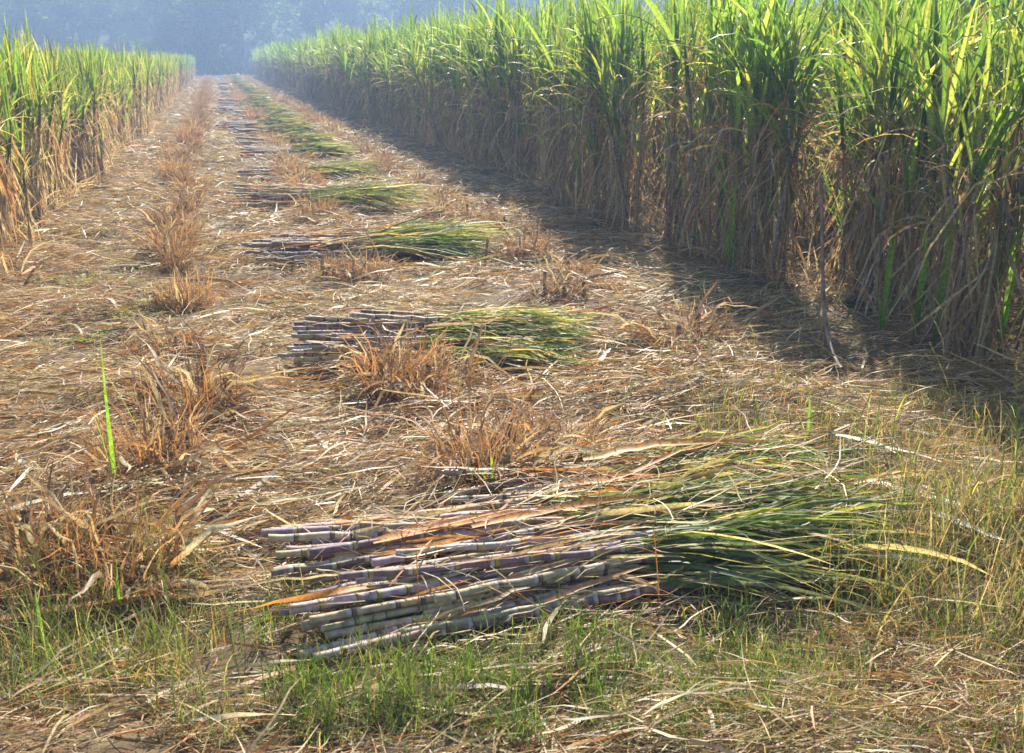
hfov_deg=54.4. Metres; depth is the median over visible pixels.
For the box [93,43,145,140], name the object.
sugarcane clump
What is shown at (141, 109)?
sugarcane clump
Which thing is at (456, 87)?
sugarcane clump
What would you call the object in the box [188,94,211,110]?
stubble clump
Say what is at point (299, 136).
cane bundle
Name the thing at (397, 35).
sugarcane clump
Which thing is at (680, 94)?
sugarcane clump
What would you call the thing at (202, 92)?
stubble clump
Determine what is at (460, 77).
sugarcane clump
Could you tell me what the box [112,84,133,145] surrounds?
sugarcane clump
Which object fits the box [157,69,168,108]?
sugarcane clump
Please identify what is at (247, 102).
cane bundle
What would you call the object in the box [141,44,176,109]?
sugarcane clump
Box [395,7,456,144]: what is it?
sugarcane clump
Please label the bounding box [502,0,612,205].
sugarcane clump
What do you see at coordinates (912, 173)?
sugarcane clump
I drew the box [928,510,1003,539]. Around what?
dry leaf strip
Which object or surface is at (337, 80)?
sugarcane clump
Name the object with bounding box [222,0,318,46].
forest tree
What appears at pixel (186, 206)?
stubble clump
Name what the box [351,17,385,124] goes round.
sugarcane clump
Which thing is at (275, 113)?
cane bundle
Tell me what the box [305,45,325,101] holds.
sugarcane clump
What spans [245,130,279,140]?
stubble clump
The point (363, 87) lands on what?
sugarcane clump
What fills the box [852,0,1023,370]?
sugarcane clump
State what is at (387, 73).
sugarcane clump
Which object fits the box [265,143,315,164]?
stubble clump
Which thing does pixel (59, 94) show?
sugarcane clump
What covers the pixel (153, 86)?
sugarcane clump
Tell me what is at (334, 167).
cane bundle
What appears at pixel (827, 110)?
sugarcane clump
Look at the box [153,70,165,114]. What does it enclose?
sugarcane clump
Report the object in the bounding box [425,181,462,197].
stubble clump
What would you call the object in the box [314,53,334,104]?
sugarcane clump
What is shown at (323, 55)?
sugarcane clump
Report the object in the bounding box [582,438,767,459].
dry leaf strip
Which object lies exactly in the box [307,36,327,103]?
sugarcane clump
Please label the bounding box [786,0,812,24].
forest tree
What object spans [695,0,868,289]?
sugarcane clump
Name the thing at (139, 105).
sugarcane clump
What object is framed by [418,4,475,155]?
sugarcane clump
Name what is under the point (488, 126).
sugarcane clump
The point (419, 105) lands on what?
sugarcane clump
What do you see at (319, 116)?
stubble clump
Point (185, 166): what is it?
stubble clump
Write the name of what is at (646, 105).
sugarcane clump
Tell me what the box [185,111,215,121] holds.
stubble clump
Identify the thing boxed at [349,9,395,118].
sugarcane clump
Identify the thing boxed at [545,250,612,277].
stubble clump
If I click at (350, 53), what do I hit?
sugarcane clump
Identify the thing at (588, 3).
forest tree
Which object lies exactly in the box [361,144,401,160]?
stubble clump
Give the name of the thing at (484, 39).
sugarcane clump
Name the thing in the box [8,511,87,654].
weed
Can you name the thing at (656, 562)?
weed
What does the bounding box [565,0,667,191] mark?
sugarcane clump
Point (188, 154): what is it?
stubble clump
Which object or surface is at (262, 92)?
cane bundle
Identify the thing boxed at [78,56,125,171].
sugarcane clump
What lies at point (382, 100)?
sugarcane clump
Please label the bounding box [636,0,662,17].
forest tree
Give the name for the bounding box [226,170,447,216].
cane bundle
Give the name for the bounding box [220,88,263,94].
cane bundle
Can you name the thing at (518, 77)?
sugarcane clump
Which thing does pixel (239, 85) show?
cane bundle
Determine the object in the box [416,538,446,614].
weed
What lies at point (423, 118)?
sugarcane clump
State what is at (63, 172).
sugarcane clump
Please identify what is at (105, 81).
sugarcane clump
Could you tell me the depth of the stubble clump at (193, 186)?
12.73 m
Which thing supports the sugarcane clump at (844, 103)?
on the ground at (244, 654)
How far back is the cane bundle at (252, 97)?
38.66 m
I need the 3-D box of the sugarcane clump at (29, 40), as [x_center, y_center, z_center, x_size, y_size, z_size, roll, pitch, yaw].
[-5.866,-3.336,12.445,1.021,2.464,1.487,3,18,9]
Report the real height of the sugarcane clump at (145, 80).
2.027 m
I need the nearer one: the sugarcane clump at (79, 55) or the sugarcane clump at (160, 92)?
the sugarcane clump at (79, 55)
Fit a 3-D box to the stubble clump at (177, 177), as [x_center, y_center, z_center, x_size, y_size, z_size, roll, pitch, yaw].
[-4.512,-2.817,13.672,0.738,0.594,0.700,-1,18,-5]
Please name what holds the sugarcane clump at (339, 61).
on the ground at (244, 654)
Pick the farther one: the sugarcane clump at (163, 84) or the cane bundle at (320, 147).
the sugarcane clump at (163, 84)
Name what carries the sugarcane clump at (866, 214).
on the ground at (244, 654)
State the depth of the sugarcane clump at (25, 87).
9.85 m
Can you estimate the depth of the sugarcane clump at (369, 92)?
26.34 m
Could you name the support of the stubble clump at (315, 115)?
on the ground at (244, 654)
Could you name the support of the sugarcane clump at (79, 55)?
on the ground at (244, 654)
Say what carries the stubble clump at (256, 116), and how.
on the ground at (244, 654)
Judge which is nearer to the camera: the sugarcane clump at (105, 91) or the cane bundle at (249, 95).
the sugarcane clump at (105, 91)
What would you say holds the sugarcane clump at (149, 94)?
on the ground at (244, 654)
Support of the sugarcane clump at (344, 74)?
on the ground at (244, 654)
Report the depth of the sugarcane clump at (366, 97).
27.68 m
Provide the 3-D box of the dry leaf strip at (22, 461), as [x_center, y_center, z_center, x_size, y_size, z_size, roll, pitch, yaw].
[-1.992,0.386,4.163,0.297,0.021,0.035,13,22,35]
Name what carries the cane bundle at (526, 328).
on the ground at (244, 654)
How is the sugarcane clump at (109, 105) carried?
on the ground at (244, 654)
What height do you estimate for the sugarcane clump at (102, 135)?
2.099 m
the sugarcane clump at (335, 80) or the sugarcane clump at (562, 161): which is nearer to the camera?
the sugarcane clump at (562, 161)
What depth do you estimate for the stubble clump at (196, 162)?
16.36 m
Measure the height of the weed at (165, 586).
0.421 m
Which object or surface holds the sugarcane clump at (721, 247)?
on the ground at (244, 654)
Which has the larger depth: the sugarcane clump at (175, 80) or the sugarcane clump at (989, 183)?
the sugarcane clump at (175, 80)
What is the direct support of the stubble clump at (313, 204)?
on the ground at (244, 654)
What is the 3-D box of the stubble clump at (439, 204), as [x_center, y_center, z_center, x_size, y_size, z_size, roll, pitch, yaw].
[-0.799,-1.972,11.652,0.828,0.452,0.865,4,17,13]
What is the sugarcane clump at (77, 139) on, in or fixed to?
on the ground at (244, 654)
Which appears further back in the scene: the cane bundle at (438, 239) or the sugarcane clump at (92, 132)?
the sugarcane clump at (92, 132)
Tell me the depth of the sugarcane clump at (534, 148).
13.54 m
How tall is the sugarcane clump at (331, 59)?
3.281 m
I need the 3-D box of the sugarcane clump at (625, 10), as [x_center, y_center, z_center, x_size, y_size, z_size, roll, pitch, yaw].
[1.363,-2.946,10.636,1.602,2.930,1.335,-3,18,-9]
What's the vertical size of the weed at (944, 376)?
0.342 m
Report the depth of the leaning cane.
6.09 m
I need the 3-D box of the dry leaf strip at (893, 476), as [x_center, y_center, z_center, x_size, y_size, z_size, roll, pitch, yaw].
[1.551,0.401,3.958,0.417,0.020,0.030,-4,18,-11]
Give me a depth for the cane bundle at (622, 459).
4.02 m
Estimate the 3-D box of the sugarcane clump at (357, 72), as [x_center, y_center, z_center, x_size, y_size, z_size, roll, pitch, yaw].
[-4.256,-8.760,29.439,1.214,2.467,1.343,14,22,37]
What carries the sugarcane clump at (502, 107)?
on the ground at (244, 654)
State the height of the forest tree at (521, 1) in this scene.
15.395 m
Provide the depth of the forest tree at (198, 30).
115.09 m
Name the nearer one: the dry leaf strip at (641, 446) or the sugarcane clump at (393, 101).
the dry leaf strip at (641, 446)
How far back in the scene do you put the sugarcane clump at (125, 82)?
20.74 m
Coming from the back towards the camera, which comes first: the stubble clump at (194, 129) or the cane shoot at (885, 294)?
the stubble clump at (194, 129)
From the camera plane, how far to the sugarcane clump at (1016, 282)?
6.96 m
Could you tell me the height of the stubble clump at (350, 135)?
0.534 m
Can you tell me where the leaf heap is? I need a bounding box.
[779,434,1023,530]
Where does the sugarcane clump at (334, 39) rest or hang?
on the ground at (244, 654)
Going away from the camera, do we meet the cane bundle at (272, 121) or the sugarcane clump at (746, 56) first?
the sugarcane clump at (746, 56)
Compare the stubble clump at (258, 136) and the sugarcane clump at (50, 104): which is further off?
the stubble clump at (258, 136)
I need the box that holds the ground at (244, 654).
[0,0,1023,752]
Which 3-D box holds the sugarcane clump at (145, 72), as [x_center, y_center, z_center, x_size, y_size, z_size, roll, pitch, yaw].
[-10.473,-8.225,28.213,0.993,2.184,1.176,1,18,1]
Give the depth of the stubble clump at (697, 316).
6.02 m
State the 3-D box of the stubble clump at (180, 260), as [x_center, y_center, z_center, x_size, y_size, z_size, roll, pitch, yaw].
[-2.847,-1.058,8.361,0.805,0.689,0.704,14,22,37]
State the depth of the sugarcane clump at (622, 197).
10.22 m
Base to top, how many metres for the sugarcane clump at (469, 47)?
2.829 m
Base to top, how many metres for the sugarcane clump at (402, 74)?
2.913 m
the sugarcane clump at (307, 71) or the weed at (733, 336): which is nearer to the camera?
the weed at (733, 336)
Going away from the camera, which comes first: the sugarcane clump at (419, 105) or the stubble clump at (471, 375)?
the stubble clump at (471, 375)
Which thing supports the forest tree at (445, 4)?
on the ground at (244, 654)
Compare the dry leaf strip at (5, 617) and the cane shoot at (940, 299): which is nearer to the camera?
the dry leaf strip at (5, 617)
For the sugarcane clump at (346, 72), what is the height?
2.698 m
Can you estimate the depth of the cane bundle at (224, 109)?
33.65 m
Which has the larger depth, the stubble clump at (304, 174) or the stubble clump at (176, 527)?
the stubble clump at (304, 174)
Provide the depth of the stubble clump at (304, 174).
13.75 m
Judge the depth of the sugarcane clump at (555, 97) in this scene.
12.17 m
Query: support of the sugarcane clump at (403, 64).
on the ground at (244, 654)
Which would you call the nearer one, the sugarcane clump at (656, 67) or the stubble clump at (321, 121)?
the sugarcane clump at (656, 67)
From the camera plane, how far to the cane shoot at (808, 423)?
4.58 m
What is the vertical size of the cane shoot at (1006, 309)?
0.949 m
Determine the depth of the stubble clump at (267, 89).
50.81 m
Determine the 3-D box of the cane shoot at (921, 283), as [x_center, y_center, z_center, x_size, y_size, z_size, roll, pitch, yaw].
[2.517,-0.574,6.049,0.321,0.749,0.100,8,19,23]
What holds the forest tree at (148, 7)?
on the ground at (244, 654)
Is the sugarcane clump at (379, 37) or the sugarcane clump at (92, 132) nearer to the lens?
the sugarcane clump at (92, 132)
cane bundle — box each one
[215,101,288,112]
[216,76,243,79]
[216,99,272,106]
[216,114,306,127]
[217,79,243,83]
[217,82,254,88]
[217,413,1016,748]
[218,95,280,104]
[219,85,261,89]
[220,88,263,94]
[221,89,273,96]
[225,110,305,120]
[226,92,272,98]
[226,103,298,114]
[226,128,341,146]
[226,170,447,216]
[227,117,330,135]
[232,146,387,180]
[237,138,361,158]
[237,207,521,268]
[260,273,619,380]
[425,397,862,505]
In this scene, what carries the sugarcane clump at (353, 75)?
on the ground at (244, 654)
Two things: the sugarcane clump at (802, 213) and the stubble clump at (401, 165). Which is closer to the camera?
the sugarcane clump at (802, 213)
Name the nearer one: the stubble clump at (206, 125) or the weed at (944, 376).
the weed at (944, 376)
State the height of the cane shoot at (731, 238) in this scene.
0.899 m
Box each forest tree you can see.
[0,0,55,52]
[21,0,101,52]
[64,0,140,54]
[126,0,194,54]
[156,0,227,59]
[189,0,300,74]
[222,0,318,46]
[283,0,341,42]
[325,0,387,34]
[357,0,435,37]
[393,0,477,30]
[430,0,520,21]
[488,0,536,19]
[509,0,576,26]
[565,0,618,20]
[598,0,660,18]
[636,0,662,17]
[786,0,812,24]
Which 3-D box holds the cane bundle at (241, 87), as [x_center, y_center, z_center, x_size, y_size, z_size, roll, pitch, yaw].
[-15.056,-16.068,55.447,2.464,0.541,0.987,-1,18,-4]
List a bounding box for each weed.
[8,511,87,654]
[123,528,188,679]
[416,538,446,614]
[623,524,704,612]
[723,319,758,357]
[747,326,758,377]
[805,521,867,632]
[881,386,930,464]
[930,344,953,402]
[967,439,1003,553]
[975,367,1023,471]
[976,352,1023,493]
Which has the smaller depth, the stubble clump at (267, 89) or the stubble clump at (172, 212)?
the stubble clump at (172, 212)
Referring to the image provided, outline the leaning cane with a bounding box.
[811,178,843,367]
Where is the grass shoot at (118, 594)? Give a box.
[68,560,171,619]
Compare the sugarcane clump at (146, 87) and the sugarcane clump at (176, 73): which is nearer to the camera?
the sugarcane clump at (146, 87)
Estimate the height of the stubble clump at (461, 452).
0.597 m
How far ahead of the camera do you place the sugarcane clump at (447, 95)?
18.57 m
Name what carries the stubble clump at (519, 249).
on the ground at (244, 654)
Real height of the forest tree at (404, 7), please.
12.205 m
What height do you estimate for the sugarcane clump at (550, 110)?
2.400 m
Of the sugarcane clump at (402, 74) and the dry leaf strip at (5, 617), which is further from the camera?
the sugarcane clump at (402, 74)
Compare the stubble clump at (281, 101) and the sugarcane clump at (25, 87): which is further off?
the stubble clump at (281, 101)
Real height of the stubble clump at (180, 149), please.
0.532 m
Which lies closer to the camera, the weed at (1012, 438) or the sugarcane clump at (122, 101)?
the weed at (1012, 438)
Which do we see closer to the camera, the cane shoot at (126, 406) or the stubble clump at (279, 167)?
the cane shoot at (126, 406)
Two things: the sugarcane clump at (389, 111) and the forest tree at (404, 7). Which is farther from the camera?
the forest tree at (404, 7)
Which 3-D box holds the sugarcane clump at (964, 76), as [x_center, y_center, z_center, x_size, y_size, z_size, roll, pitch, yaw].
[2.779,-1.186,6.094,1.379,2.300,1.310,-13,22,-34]
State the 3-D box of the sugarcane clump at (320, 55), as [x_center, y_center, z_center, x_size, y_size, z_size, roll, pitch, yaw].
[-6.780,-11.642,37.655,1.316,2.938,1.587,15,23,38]
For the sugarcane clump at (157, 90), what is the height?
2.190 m
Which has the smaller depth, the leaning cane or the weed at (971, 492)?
the weed at (971, 492)
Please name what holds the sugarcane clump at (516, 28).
on the ground at (244, 654)
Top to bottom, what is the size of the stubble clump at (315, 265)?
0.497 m
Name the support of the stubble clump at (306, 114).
on the ground at (244, 654)
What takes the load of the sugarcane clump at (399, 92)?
on the ground at (244, 654)
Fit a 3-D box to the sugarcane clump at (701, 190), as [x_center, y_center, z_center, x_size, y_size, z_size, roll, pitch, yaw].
[1.825,-2.119,9.018,1.361,2.231,1.268,-4,18,-14]
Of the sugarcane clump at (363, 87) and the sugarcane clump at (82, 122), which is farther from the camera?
the sugarcane clump at (363, 87)
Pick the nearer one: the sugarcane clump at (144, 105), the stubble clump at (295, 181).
the stubble clump at (295, 181)
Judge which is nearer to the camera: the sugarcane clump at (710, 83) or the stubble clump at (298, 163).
the sugarcane clump at (710, 83)
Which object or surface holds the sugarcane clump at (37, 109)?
on the ground at (244, 654)
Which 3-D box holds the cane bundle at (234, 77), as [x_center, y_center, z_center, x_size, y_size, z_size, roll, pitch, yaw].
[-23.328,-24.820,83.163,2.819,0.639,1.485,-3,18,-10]
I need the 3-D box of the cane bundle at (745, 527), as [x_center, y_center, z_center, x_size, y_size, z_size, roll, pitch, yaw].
[0.363,0.528,3.485,2.731,0.609,1.998,-6,19,-18]
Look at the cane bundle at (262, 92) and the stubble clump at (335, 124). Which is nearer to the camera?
the stubble clump at (335, 124)
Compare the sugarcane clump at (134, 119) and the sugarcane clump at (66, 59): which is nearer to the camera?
the sugarcane clump at (66, 59)
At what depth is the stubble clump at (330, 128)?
23.43 m
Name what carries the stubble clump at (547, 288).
on the ground at (244, 654)
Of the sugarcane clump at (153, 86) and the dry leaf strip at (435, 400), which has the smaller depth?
the dry leaf strip at (435, 400)
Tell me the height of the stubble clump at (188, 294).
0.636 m
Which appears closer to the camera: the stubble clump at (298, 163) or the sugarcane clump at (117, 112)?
the stubble clump at (298, 163)
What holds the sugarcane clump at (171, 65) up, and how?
on the ground at (244, 654)
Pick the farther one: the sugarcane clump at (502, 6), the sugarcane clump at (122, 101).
the sugarcane clump at (122, 101)
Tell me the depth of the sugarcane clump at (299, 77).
47.34 m
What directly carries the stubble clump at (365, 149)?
on the ground at (244, 654)
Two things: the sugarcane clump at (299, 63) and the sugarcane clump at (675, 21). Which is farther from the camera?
the sugarcane clump at (299, 63)
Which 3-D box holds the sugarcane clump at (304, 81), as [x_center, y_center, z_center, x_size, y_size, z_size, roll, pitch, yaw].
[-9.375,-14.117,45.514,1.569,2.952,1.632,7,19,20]
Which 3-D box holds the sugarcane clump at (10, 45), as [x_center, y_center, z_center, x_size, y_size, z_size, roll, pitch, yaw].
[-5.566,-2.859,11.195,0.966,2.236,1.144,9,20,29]
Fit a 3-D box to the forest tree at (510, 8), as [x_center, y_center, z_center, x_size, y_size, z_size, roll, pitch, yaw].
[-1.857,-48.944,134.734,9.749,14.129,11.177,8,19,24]
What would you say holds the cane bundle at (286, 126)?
on the ground at (244, 654)
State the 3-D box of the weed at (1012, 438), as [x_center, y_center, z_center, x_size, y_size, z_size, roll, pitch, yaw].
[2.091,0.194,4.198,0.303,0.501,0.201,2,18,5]
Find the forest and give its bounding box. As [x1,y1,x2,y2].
[0,0,1010,75]
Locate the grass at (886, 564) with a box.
[0,224,1023,752]
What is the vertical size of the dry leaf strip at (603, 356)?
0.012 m
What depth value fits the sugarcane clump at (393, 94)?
24.05 m
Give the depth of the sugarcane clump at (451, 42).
18.16 m
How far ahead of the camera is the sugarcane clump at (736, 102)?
7.77 m
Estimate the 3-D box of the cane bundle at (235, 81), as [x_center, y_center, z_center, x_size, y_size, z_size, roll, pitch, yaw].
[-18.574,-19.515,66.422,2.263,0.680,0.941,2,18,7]
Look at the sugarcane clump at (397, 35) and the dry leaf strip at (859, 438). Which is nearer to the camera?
the dry leaf strip at (859, 438)
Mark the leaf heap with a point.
(847, 451)
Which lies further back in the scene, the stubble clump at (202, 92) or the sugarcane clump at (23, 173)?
the stubble clump at (202, 92)
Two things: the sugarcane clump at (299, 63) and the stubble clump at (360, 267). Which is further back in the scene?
the sugarcane clump at (299, 63)
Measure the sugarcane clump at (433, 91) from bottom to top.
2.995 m
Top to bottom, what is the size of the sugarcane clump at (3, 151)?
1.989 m
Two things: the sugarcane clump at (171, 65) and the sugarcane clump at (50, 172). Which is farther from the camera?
the sugarcane clump at (171, 65)
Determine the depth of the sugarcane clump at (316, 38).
42.59 m
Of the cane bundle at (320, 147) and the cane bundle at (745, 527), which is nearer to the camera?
the cane bundle at (745, 527)
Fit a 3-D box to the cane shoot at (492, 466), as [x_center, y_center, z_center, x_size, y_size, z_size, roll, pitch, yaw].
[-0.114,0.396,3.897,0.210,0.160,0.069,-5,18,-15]
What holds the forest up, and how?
on the ground at (244, 654)
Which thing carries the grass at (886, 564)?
on the ground at (244, 654)
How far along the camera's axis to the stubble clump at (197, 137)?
20.59 m
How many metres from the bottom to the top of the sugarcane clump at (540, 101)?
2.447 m
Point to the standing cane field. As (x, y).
(274, 60)
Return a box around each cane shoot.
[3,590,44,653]
[67,339,153,488]
[96,362,186,432]
[465,455,506,493]
[715,162,755,271]
[795,394,819,442]
[868,215,914,334]
[902,219,950,339]
[912,140,988,349]
[984,216,1023,352]
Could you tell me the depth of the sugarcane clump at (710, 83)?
8.49 m
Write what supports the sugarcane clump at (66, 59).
on the ground at (244, 654)
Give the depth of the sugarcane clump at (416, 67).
18.96 m
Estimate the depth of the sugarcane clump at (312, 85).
40.99 m
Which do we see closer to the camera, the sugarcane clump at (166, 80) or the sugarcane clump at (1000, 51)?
the sugarcane clump at (1000, 51)
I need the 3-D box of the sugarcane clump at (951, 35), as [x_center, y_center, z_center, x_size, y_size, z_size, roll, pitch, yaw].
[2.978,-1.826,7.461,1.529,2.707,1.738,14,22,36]
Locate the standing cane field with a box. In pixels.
[0,0,1023,353]
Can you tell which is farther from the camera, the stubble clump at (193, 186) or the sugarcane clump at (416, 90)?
the sugarcane clump at (416, 90)
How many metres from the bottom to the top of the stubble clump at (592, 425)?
0.565 m
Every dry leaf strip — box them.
[0,592,170,620]
[18,459,56,477]
[195,524,264,548]
[406,399,473,402]
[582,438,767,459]
[598,348,610,361]
[836,434,946,463]
[854,473,944,483]
[869,477,985,514]
[925,563,1004,579]
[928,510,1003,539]
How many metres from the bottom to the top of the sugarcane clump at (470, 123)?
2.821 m
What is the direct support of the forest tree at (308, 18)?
on the ground at (244, 654)
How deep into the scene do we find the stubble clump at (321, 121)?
25.68 m
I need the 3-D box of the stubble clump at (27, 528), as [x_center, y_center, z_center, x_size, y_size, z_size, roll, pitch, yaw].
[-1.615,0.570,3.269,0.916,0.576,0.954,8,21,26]
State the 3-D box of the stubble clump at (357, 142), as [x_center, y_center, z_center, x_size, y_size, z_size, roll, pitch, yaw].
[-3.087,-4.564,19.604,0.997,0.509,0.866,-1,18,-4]
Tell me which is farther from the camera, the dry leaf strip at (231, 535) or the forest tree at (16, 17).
the forest tree at (16, 17)
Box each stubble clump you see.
[0,456,170,628]
[0,462,264,638]
[33,366,257,494]
[87,321,296,434]
[91,308,233,363]
[113,253,238,315]
[117,215,211,259]
[120,214,210,277]
[127,197,203,230]
[132,200,224,237]
[133,135,195,182]
[149,150,208,173]
[152,135,207,156]
[153,180,207,213]
[157,158,202,184]
[163,141,208,158]
[163,170,219,195]
[164,117,202,145]
[164,188,214,205]
[171,119,208,136]
[177,155,208,167]
[179,116,213,131]
[181,130,213,150]
[182,106,215,125]
[182,108,214,125]
[182,131,206,144]
[183,104,204,114]
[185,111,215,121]
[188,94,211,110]
[189,87,211,95]
[237,102,265,114]
[242,106,266,120]
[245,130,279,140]
[254,128,275,135]
[255,131,290,146]
[261,149,309,179]
[264,86,276,91]
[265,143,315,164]
[267,162,331,185]
[273,155,314,166]
[274,94,291,102]
[274,171,329,187]
[284,238,374,288]
[286,187,353,224]
[287,193,340,215]
[291,101,318,111]
[296,108,317,118]
[305,111,332,122]
[305,227,410,288]
[306,110,324,121]
[310,115,333,125]
[311,306,479,409]
[314,123,352,137]
[315,116,344,129]
[319,123,343,132]
[332,132,376,147]
[335,126,371,141]
[338,130,366,143]
[340,317,526,418]
[352,141,384,153]
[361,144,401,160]
[362,149,406,168]
[367,379,600,503]
[373,155,417,175]
[396,166,440,183]
[412,190,478,215]
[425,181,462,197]
[440,190,507,222]
[442,383,641,487]
[460,203,551,233]
[479,208,572,267]
[503,255,622,306]
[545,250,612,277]
[582,279,785,356]
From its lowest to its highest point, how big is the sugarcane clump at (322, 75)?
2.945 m
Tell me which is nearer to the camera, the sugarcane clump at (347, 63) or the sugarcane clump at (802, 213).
the sugarcane clump at (802, 213)
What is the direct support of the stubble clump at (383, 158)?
on the ground at (244, 654)
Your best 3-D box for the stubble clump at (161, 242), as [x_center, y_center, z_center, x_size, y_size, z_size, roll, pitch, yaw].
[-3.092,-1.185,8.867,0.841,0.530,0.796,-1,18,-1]
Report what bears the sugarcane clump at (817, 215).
on the ground at (244, 654)
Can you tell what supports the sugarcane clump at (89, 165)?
on the ground at (244, 654)
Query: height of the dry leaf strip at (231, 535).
0.014 m
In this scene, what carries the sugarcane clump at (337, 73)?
on the ground at (244, 654)
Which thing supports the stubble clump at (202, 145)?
on the ground at (244, 654)
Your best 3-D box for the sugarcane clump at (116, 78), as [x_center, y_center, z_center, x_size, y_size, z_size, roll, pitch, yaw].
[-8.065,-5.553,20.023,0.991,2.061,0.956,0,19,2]
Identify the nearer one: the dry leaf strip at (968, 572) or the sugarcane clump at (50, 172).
the dry leaf strip at (968, 572)
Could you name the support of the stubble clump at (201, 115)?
on the ground at (244, 654)
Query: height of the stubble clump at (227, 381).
0.635 m
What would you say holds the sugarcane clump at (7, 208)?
on the ground at (244, 654)
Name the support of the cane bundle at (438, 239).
on the ground at (244, 654)
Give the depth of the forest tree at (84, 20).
113.42 m
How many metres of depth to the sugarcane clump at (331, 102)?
35.00 m
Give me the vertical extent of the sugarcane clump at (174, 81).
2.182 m
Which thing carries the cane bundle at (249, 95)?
on the ground at (244, 654)
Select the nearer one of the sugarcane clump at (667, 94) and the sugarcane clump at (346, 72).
the sugarcane clump at (667, 94)
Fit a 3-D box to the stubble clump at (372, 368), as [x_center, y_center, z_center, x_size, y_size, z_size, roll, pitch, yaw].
[-0.642,-0.036,5.316,0.981,0.651,0.928,9,19,30]
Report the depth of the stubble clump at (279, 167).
14.71 m
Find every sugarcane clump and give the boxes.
[0,13,100,217]
[0,25,70,208]
[0,28,68,221]
[0,50,61,233]
[0,52,55,238]
[0,58,68,284]
[0,60,30,259]
[0,106,44,253]
[0,111,70,248]
[2,73,93,208]
[6,45,95,203]
[12,5,92,194]
[38,52,98,200]
[49,67,113,191]
[50,46,127,184]
[50,50,113,176]
[59,42,124,166]
[59,73,110,186]
[60,41,129,147]
[61,37,130,151]
[61,39,136,162]
[61,74,96,189]
[63,39,113,174]
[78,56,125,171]
[87,53,142,149]
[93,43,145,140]
[98,73,125,156]
[98,77,129,153]
[99,48,133,137]
[107,34,164,137]
[110,56,139,147]
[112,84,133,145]
[113,53,148,139]
[114,66,148,137]
[118,87,152,142]
[121,63,149,136]
[122,50,160,116]
[127,59,153,123]
[131,72,147,134]
[132,69,160,125]
[133,50,169,116]
[139,70,160,133]
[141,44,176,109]
[143,68,159,122]
[150,68,173,117]
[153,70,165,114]
[155,59,176,104]
[156,60,174,108]
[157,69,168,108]
[163,52,178,90]
[165,50,178,100]
[169,52,182,93]
[172,65,179,96]
[291,30,319,100]
[291,37,311,97]
[291,40,307,96]
[293,55,303,96]
[294,24,326,95]
[296,33,311,97]
[297,47,312,96]
[304,33,321,100]
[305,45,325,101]
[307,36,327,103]
[308,29,328,102]
[308,31,329,103]
[308,52,325,102]
[309,26,336,108]
[310,35,335,106]
[312,20,353,114]
[314,16,350,110]
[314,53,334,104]
[315,22,345,111]
[316,31,337,107]
[319,36,343,110]
[320,22,350,95]
[322,29,371,116]
[326,46,351,112]
[328,24,362,109]
[328,34,351,114]
[329,33,350,110]
[333,32,368,118]
[335,26,360,111]
[338,25,367,100]
[340,36,367,120]
[345,22,389,120]
[348,49,364,111]
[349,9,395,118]
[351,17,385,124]
[353,44,382,126]
[360,38,388,121]
[361,24,386,117]
[361,35,388,125]
[365,44,398,126]
[366,15,409,125]
[368,21,402,129]
[371,35,416,136]
[375,50,402,129]
[376,41,406,130]
[377,14,430,138]
[378,29,409,130]
[383,17,426,130]
[385,50,411,134]
[388,17,438,138]
[390,18,430,139]
[392,0,463,146]
[392,46,439,138]
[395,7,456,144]
[399,16,456,148]
[399,40,438,143]
[412,22,463,150]
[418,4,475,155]
[423,0,489,154]
[436,23,488,156]
[437,0,509,162]
[438,4,494,159]
[440,10,493,163]
[446,17,510,165]
[447,0,547,167]
[452,0,536,173]
[461,2,543,166]
[468,0,549,177]
[470,0,576,184]
[482,0,551,171]
[501,13,585,196]
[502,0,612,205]
[504,0,583,191]
[508,14,568,187]
[523,0,620,200]
[529,1,657,209]
[534,0,661,218]
[548,0,684,231]
[559,0,684,225]
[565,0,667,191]
[592,0,803,261]
[600,0,741,245]
[607,0,733,237]
[627,8,659,189]
[628,24,744,247]
[635,0,708,201]
[638,0,715,204]
[641,0,827,272]
[649,2,714,206]
[669,0,865,281]
[695,0,823,221]
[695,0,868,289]
[743,0,842,236]
[764,0,1016,314]
[766,0,940,302]
[788,0,900,241]
[790,0,901,263]
[794,0,951,274]
[805,0,1022,326]
[827,0,1019,285]
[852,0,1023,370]
[857,0,1023,315]
[865,0,1023,352]
[942,28,1023,391]
[972,17,1023,319]
[989,79,1023,345]
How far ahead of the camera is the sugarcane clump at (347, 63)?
30.36 m
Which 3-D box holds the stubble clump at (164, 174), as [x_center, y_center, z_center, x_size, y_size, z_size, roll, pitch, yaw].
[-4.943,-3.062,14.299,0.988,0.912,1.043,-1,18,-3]
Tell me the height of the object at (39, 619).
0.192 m
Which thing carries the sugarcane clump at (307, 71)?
on the ground at (244, 654)
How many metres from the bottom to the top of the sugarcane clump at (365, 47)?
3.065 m
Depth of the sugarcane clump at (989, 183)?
5.29 m
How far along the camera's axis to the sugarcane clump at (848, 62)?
8.02 m
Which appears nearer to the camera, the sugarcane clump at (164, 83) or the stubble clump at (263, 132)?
the stubble clump at (263, 132)
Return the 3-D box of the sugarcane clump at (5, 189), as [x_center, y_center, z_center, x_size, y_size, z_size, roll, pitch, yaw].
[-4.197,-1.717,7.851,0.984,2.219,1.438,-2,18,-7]
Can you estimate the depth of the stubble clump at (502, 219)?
10.29 m
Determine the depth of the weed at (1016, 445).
3.87 m

